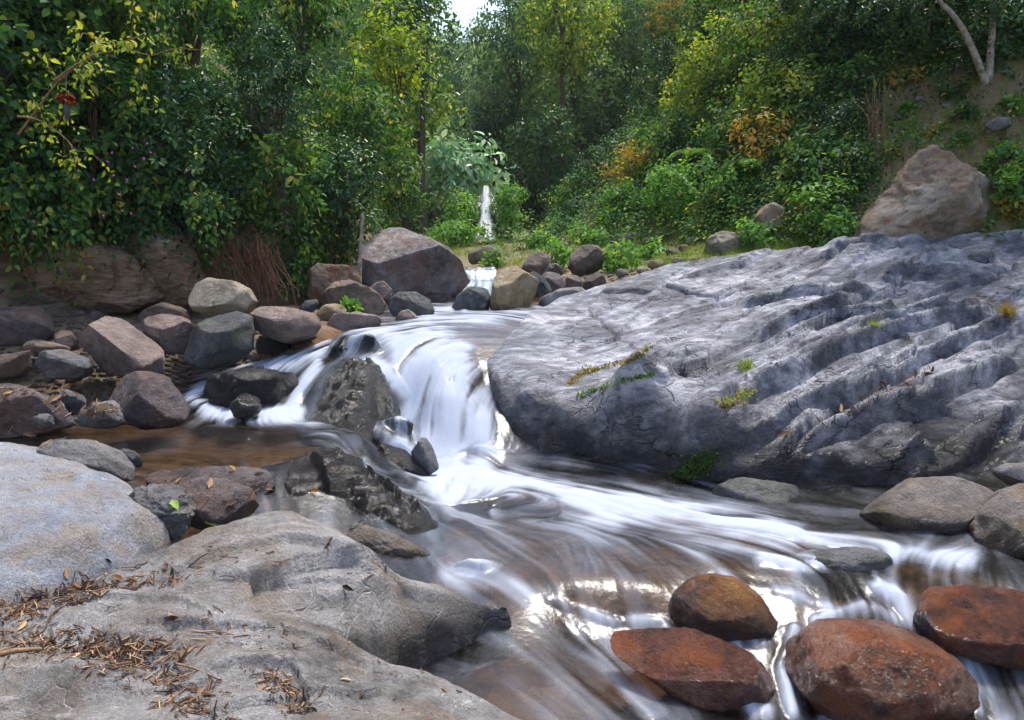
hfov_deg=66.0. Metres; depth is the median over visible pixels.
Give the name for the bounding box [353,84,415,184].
tree
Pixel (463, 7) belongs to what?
sky
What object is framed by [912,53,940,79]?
weed
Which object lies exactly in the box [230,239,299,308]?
hanging roots
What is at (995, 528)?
boulder
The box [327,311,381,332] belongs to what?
boulder
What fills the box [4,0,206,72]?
shrub
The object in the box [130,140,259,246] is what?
shrub
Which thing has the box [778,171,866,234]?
shrub
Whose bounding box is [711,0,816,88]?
shrub
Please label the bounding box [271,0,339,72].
shrub
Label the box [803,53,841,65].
fern
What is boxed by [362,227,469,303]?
boulder
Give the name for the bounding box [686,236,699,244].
stone
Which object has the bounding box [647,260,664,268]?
stone
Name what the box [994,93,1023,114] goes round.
weed
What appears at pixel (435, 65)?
tree
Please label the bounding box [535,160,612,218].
shrub
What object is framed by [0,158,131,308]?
shrub
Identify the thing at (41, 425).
stone
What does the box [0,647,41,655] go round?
stick
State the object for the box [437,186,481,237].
herb
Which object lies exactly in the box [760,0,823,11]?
shrub
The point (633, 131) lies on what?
fern
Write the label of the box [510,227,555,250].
herb
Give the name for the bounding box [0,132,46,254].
shrub
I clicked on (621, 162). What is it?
shrub
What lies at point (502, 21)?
tree
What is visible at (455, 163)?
umbrella tree
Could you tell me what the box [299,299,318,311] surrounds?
stone
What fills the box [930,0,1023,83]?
shrub
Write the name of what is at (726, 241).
boulder
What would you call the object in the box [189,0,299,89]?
shrub
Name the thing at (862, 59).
shrub
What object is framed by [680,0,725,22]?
shrub
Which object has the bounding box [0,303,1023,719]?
water
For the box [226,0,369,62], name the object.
shrub
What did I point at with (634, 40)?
tree
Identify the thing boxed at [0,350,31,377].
boulder
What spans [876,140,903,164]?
weed
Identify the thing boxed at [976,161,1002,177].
weed
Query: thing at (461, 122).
tree
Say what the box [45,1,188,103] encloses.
shrub
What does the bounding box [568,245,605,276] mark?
boulder
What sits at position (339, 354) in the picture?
boulder
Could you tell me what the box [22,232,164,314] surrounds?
earth bank
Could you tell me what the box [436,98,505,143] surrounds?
tree
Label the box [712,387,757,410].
moss
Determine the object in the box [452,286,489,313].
boulder
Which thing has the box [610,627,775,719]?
boulder
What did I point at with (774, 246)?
grass
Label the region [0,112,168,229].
shrub
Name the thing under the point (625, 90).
shrub
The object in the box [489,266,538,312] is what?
boulder
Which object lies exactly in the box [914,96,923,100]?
stone
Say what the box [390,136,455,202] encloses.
tree
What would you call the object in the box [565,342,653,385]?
moss
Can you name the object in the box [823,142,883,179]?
shrub
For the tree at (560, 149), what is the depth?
27.90 m
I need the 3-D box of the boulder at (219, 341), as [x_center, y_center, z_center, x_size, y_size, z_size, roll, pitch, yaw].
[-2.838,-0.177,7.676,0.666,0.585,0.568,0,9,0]
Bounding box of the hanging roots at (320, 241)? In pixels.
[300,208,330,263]
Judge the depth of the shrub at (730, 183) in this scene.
12.31 m
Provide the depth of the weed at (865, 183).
10.89 m
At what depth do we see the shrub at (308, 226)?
10.36 m
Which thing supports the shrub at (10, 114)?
on the ground at (514, 688)
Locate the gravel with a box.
[0,235,700,421]
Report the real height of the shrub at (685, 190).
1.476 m
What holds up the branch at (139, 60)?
attached to the branch at (93, 44)
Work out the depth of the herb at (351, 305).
9.15 m
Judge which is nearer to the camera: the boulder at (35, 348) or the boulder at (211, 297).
the boulder at (35, 348)
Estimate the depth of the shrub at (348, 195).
10.91 m
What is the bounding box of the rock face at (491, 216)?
[470,192,505,238]
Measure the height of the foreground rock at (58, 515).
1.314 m
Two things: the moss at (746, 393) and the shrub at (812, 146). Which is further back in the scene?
the shrub at (812, 146)
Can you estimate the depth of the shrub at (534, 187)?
34.60 m
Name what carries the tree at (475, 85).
on the ground at (514, 688)
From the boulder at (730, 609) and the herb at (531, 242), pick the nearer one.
the boulder at (730, 609)
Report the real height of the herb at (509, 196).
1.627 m
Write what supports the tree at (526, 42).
on the ground at (514, 688)
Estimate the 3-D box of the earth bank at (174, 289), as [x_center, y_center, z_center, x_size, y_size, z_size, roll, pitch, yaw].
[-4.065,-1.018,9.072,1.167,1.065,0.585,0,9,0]
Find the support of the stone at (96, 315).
on the ground at (514, 688)
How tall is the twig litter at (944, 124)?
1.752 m
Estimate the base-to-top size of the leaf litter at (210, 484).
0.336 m
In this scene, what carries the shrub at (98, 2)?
on the ground at (514, 688)
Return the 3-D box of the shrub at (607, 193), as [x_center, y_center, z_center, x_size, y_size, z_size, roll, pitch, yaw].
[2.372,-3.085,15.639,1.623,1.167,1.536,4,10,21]
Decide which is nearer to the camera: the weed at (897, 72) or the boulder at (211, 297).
the boulder at (211, 297)
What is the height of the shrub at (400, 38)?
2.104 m
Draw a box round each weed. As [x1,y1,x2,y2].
[843,163,882,192]
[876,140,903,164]
[884,63,924,87]
[897,99,921,115]
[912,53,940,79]
[922,121,950,140]
[938,78,972,103]
[946,101,981,123]
[948,130,976,146]
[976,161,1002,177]
[984,137,1021,163]
[992,192,1023,221]
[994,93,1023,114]
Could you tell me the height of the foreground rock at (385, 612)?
1.228 m
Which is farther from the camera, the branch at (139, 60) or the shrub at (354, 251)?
the shrub at (354, 251)
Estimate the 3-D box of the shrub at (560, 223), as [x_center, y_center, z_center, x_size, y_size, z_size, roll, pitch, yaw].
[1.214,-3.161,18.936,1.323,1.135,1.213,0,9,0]
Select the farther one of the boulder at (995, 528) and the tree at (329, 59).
the tree at (329, 59)
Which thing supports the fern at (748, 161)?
on the ground at (514, 688)
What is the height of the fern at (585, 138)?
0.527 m
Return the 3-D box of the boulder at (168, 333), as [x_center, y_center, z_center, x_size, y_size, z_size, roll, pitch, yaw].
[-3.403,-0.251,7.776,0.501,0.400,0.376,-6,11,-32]
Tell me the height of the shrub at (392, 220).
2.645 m
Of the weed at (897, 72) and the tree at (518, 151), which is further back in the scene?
the tree at (518, 151)
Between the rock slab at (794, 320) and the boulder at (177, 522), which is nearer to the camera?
the boulder at (177, 522)
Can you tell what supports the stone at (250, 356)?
on the ground at (514, 688)
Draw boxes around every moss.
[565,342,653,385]
[577,371,654,396]
[655,442,733,490]
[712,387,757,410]
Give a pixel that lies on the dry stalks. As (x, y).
(875, 125)
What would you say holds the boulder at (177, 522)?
in the water at (450, 419)
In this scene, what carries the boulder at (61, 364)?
on the ground at (514, 688)
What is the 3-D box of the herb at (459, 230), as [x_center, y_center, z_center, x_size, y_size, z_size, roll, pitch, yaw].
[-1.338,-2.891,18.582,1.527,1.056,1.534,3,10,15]
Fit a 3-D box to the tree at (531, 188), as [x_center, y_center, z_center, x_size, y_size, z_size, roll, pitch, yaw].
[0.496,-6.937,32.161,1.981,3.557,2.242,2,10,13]
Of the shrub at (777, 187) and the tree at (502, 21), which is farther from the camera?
the tree at (502, 21)
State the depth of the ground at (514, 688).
5.57 m
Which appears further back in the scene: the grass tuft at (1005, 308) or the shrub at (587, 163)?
the shrub at (587, 163)
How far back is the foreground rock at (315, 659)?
3.07 m
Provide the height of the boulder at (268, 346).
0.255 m
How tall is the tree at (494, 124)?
5.354 m
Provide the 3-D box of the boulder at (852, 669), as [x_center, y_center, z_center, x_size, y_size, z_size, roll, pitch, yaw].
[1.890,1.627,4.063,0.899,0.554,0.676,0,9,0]
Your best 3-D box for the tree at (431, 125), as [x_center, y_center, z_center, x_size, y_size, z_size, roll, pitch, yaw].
[-2.901,-6.734,25.219,2.800,5.737,3.136,-4,10,-25]
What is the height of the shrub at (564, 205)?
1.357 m
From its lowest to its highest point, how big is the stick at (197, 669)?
0.062 m
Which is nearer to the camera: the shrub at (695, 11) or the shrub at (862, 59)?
the shrub at (862, 59)
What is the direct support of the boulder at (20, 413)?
on the ground at (514, 688)
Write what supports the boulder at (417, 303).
on the ground at (514, 688)
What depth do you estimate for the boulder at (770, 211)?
11.12 m
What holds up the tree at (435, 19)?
on the ground at (514, 688)
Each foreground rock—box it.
[0,442,171,607]
[0,588,520,719]
[0,654,159,708]
[78,510,514,683]
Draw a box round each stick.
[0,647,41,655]
[48,607,59,618]
[91,626,137,651]
[174,663,218,679]
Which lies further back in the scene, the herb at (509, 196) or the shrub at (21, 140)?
the herb at (509, 196)
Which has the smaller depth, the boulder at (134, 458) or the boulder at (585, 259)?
the boulder at (134, 458)
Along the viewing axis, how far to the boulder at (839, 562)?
4.92 m
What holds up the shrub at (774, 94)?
on the ground at (514, 688)
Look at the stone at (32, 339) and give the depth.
7.73 m
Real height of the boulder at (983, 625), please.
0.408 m
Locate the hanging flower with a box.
[54,67,75,120]
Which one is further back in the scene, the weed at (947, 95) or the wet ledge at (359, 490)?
the weed at (947, 95)
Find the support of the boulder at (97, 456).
in the water at (450, 419)
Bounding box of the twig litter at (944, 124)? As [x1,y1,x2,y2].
[892,68,1023,173]
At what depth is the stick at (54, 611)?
3.24 m
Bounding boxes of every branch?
[17,0,156,135]
[17,93,119,185]
[53,31,216,112]
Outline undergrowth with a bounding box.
[0,0,1023,260]
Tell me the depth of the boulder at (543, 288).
10.26 m
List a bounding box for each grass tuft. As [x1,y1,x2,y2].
[731,356,761,371]
[866,316,884,327]
[990,297,1022,317]
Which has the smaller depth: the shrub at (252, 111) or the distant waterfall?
the shrub at (252, 111)
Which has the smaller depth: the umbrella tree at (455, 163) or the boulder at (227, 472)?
the boulder at (227, 472)
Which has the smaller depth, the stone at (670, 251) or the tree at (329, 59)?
the stone at (670, 251)
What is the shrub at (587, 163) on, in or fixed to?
on the ground at (514, 688)
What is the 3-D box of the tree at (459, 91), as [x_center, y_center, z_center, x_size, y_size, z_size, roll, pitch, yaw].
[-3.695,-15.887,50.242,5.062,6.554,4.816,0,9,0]
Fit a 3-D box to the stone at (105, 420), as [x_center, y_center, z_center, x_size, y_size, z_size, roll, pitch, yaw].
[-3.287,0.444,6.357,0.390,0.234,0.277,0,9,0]
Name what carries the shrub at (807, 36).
on the ground at (514, 688)
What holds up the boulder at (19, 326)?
on the ground at (514, 688)
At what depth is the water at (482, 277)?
12.03 m
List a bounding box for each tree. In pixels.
[301,0,413,185]
[336,0,461,178]
[350,0,470,234]
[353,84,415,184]
[377,53,464,225]
[387,17,457,112]
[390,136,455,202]
[397,99,475,233]
[406,0,449,68]
[406,123,516,210]
[407,179,468,231]
[429,17,493,147]
[430,60,485,129]
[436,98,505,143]
[450,42,541,178]
[452,20,502,79]
[453,86,543,177]
[456,0,569,164]
[466,129,516,185]
[467,5,531,80]
[490,61,591,117]
[493,2,589,116]
[494,100,585,223]
[496,133,572,221]
[499,147,544,228]
[501,0,581,77]
[508,71,613,158]
[512,0,626,199]
[516,46,635,189]
[517,0,645,109]
[546,0,649,144]
[564,0,664,29]
[600,0,686,104]
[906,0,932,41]
[937,0,996,84]
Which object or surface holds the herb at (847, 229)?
on the ground at (514, 688)
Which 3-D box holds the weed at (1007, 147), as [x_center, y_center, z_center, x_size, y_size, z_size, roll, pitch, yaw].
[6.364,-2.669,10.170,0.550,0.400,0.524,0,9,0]
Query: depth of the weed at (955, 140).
10.51 m
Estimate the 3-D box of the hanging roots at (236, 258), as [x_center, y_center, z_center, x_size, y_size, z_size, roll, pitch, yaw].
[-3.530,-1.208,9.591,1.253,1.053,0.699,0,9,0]
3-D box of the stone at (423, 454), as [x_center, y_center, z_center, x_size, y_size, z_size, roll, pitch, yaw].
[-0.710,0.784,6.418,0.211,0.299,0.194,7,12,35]
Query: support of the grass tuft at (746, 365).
on the rock slab at (794, 320)
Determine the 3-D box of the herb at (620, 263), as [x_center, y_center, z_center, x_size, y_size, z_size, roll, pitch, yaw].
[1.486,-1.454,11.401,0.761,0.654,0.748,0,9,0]
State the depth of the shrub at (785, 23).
13.98 m
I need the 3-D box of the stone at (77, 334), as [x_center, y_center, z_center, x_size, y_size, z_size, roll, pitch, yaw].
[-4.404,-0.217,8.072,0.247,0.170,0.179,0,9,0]
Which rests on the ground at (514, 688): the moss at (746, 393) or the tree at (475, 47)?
the tree at (475, 47)
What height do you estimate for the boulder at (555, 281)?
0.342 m
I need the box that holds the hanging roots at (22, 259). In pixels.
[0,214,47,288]
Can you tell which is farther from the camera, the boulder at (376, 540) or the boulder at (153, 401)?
the boulder at (153, 401)
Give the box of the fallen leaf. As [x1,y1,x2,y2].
[170,500,178,508]
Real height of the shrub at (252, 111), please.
2.320 m
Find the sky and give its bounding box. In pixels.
[422,0,526,42]
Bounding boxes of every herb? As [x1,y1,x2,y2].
[339,295,363,312]
[428,215,488,248]
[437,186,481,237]
[477,246,507,267]
[486,176,529,239]
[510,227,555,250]
[533,236,574,267]
[564,221,612,247]
[592,237,642,273]
[628,234,666,260]
[734,216,776,247]
[819,212,858,243]
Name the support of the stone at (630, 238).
on the ground at (514, 688)
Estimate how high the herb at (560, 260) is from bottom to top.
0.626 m
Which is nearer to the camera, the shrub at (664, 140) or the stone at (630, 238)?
the stone at (630, 238)
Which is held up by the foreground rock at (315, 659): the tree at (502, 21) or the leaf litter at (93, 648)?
the leaf litter at (93, 648)
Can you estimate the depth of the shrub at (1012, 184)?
9.74 m
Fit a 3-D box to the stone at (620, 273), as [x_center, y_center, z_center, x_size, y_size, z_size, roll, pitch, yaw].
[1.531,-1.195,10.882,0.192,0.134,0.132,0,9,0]
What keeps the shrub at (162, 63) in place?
on the ground at (514, 688)
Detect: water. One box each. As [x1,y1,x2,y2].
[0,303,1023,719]
[436,266,495,311]
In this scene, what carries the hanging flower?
hanging from the branch at (139, 60)
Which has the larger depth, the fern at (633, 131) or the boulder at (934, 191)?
the fern at (633, 131)
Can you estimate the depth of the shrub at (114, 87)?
8.82 m
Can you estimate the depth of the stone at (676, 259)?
10.82 m
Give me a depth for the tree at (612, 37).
35.47 m
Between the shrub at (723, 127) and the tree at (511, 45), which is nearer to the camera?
the shrub at (723, 127)
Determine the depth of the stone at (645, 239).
13.36 m
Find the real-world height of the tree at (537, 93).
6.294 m
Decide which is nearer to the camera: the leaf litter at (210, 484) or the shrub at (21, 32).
the leaf litter at (210, 484)
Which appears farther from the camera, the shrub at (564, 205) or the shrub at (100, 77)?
the shrub at (564, 205)
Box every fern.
[570,135,604,145]
[625,126,653,137]
[667,148,723,159]
[720,158,767,168]
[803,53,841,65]
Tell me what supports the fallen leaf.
on the boulder at (177, 522)
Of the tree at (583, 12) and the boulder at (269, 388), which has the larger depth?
the tree at (583, 12)
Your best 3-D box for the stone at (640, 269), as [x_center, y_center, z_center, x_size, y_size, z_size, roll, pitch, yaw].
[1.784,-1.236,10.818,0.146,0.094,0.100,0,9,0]
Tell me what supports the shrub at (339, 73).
on the ground at (514, 688)
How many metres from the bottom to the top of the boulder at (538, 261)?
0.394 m
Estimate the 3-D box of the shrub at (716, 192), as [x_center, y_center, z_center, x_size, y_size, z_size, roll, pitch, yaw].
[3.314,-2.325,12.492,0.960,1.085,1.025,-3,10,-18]
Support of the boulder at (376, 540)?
on the ground at (514, 688)
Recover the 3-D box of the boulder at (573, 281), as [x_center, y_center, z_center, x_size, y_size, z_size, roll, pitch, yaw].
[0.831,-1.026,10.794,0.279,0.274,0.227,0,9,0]
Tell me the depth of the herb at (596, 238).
14.66 m
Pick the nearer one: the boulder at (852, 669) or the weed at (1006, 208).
the boulder at (852, 669)
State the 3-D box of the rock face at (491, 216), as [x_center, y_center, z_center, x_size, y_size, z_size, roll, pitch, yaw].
[-0.636,-3.746,20.907,1.026,1.404,0.610,0,9,0]
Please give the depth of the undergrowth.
12.33 m
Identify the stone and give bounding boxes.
[30,338,45,340]
[31,413,54,429]
[53,330,78,350]
[73,331,82,339]
[77,400,128,428]
[87,311,104,319]
[88,356,98,368]
[230,393,261,418]
[247,353,258,359]
[286,350,297,357]
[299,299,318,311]
[371,281,391,302]
[395,309,419,326]
[411,437,438,474]
[545,263,562,274]
[616,269,629,277]
[620,232,637,241]
[637,266,646,272]
[642,237,650,243]
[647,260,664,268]
[656,232,667,239]
[666,248,677,254]
[671,257,683,262]
[678,244,690,251]
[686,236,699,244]
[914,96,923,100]
[985,116,1011,131]
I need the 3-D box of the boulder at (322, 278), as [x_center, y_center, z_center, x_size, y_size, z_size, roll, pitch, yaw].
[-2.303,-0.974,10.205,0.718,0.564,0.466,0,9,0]
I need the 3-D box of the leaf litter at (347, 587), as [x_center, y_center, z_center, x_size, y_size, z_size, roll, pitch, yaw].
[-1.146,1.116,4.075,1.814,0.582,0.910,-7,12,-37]
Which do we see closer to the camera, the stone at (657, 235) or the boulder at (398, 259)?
the boulder at (398, 259)
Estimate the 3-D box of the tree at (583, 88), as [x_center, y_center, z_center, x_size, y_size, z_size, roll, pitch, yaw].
[2.721,-9.951,32.707,5.055,6.312,3.833,3,10,20]
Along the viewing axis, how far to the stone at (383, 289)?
9.83 m
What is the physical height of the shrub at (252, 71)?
1.752 m
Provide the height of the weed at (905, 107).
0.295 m
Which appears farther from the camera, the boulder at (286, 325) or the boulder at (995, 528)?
the boulder at (286, 325)
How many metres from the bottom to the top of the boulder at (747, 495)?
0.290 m
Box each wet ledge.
[261,447,447,557]
[293,357,400,462]
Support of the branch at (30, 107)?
on the ground at (514, 688)
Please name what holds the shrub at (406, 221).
on the ground at (514, 688)
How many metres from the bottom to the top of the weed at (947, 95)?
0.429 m
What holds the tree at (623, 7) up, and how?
on the ground at (514, 688)
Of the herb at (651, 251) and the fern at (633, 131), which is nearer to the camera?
the herb at (651, 251)
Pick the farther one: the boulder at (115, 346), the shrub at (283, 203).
the shrub at (283, 203)
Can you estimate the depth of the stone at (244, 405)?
6.60 m
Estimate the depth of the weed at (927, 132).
10.81 m
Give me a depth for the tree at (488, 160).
36.36 m
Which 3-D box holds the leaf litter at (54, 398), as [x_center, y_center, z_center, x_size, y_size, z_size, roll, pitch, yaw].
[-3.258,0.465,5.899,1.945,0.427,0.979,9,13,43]
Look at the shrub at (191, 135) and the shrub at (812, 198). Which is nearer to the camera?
the shrub at (191, 135)
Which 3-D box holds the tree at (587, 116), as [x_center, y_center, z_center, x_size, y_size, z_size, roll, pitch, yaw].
[2.245,-11.812,38.610,6.476,5.994,4.155,-4,10,-22]
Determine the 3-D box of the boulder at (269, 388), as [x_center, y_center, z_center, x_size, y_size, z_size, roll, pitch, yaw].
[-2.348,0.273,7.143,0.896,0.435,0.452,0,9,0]
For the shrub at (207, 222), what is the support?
on the ground at (514, 688)
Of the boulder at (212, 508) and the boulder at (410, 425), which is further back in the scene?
the boulder at (410, 425)
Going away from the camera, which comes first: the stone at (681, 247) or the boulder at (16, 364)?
the boulder at (16, 364)
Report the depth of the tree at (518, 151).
32.72 m
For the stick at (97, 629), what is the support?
on the leaf litter at (93, 648)
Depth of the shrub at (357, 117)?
11.70 m
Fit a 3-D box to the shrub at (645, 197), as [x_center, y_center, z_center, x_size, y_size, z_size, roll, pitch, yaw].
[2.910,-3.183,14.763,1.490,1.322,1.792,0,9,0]
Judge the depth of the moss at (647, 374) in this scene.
6.58 m
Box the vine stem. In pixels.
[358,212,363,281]
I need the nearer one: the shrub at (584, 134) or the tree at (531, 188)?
the tree at (531, 188)
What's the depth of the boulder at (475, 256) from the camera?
15.75 m
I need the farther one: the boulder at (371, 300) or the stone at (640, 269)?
the stone at (640, 269)
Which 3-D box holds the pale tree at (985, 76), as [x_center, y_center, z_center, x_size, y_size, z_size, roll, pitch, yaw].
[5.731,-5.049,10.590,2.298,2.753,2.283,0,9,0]
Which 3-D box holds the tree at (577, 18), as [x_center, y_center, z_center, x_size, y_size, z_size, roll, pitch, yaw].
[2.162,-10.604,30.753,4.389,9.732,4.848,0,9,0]
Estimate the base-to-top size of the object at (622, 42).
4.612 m
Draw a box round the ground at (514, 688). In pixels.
[0,0,1023,719]
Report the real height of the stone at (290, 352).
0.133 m
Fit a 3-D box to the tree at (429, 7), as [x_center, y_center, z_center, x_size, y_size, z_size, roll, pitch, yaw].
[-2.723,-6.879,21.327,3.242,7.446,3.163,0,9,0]
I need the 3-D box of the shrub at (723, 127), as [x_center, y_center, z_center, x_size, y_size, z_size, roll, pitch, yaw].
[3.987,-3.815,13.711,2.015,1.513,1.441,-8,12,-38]
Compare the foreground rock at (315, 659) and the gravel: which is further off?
the gravel
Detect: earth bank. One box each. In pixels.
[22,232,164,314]
[123,228,204,311]
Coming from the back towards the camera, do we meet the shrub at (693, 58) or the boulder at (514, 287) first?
the shrub at (693, 58)
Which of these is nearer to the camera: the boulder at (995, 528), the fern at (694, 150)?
the boulder at (995, 528)
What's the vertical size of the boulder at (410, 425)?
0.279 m
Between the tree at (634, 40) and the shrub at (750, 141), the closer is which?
the shrub at (750, 141)
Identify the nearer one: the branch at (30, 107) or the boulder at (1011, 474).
the boulder at (1011, 474)
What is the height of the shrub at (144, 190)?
2.141 m
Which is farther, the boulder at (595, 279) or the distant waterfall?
the distant waterfall
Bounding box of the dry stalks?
[851,69,892,149]
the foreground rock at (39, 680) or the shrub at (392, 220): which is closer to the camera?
the foreground rock at (39, 680)
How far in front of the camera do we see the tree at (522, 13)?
49.84 m
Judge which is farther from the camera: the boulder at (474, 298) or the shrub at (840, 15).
the shrub at (840, 15)
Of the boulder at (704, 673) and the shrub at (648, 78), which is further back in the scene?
the shrub at (648, 78)
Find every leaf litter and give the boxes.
[0,383,124,448]
[0,561,477,719]
[78,536,409,604]
[124,471,296,515]
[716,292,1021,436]
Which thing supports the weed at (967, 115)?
on the ground at (514, 688)
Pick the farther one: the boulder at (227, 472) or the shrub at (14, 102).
the shrub at (14, 102)
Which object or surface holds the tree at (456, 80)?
on the ground at (514, 688)
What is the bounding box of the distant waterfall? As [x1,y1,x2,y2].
[476,185,492,241]
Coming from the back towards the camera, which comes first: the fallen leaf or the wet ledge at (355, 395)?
the wet ledge at (355, 395)
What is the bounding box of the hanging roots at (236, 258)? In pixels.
[177,222,277,294]
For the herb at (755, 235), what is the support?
on the ground at (514, 688)
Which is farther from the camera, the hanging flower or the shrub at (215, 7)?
the shrub at (215, 7)
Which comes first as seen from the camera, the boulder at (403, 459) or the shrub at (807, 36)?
the boulder at (403, 459)
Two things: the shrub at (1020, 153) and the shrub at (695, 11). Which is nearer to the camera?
the shrub at (1020, 153)
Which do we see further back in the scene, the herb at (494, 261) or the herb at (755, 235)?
the herb at (494, 261)
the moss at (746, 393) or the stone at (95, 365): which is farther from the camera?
the stone at (95, 365)
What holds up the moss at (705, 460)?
on the rock slab at (794, 320)
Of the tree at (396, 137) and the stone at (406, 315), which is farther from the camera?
the tree at (396, 137)
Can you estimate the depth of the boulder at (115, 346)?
7.26 m
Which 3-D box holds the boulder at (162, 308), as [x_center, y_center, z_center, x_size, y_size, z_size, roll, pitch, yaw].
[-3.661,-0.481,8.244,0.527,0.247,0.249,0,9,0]
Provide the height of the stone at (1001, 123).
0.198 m
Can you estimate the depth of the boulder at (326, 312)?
8.98 m
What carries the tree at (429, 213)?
on the ground at (514, 688)
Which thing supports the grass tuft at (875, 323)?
on the rock slab at (794, 320)
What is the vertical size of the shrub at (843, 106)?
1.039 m
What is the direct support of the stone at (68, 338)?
on the ground at (514, 688)
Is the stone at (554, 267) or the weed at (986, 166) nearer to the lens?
the weed at (986, 166)
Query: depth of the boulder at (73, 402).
6.60 m
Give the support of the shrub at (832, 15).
on the ground at (514, 688)
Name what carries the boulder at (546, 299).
on the ground at (514, 688)
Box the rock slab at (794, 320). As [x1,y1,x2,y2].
[480,229,1023,530]
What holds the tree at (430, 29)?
on the ground at (514, 688)
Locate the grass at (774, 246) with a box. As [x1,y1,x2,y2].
[431,36,1023,270]
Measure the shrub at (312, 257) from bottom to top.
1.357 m
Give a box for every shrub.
[0,0,107,101]
[0,32,70,170]
[0,36,178,171]
[0,44,53,189]
[0,48,115,177]
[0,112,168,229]
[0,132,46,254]
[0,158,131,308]
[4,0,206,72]
[12,0,113,24]
[28,55,201,202]
[38,136,242,278]
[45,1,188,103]
[98,0,259,66]
[118,21,242,137]
[121,169,247,277]
[122,63,257,207]
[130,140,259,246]
[183,59,338,191]
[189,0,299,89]
[192,16,343,158]
[216,152,345,284]
[217,110,346,251]
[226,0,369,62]
[264,233,336,304]
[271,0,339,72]
[281,128,393,249]
[290,52,402,184]
[292,148,385,267]
[299,49,420,183]
[340,0,452,123]
[365,179,419,233]
[368,134,437,231]
[500,167,559,208]
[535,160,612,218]
[536,204,577,233]
[547,188,585,224]
[557,101,607,161]
[568,130,633,193]
[584,53,649,144]
[593,131,675,191]
[594,174,652,228]
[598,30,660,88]
[623,32,685,126]
[629,154,684,216]
[631,103,709,176]
[636,153,743,225]
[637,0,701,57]
[652,0,755,77]
[657,9,749,133]
[679,178,747,229]
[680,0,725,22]
[691,97,760,173]
[702,150,778,207]
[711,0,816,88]
[721,53,829,137]
[725,105,819,176]
[744,165,799,216]
[751,0,812,76]
[754,17,852,104]
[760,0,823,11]
[767,0,892,77]
[769,123,853,179]
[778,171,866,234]
[798,95,880,146]
[807,0,926,46]
[817,50,893,102]
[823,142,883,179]
[840,0,975,59]
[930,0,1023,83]
[987,157,1023,207]
[1010,147,1023,173]
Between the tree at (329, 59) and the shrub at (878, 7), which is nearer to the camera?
the shrub at (878, 7)
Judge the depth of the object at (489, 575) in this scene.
4.78 m
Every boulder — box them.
[0,306,54,346]
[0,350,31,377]
[0,383,75,439]
[21,340,69,356]
[35,349,93,379]
[36,439,134,481]
[44,389,85,414]
[79,316,164,376]
[108,371,189,429]
[120,448,142,467]
[128,483,196,541]
[137,302,189,321]
[138,314,193,353]
[144,466,274,502]
[181,476,258,529]
[184,311,254,370]
[188,277,257,316]
[203,366,305,410]
[249,306,320,343]
[255,335,295,356]
[307,263,361,305]
[317,303,346,320]
[320,279,386,316]
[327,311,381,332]
[327,335,380,361]
[346,525,438,576]
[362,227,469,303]
[377,443,429,487]
[381,417,413,439]
[388,291,434,316]
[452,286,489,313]
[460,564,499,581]
[468,245,501,264]
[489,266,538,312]
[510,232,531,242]
[522,251,550,274]
[529,272,551,296]
[538,287,584,306]
[542,272,565,291]
[565,275,582,287]
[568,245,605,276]
[582,272,605,289]
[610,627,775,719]
[667,573,777,644]
[702,231,743,254]
[711,477,813,515]
[754,202,785,230]
[782,618,979,719]
[794,546,893,592]
[852,145,991,238]
[860,476,993,543]
[913,584,1023,670]
[963,483,1023,564]
[992,462,1023,485]

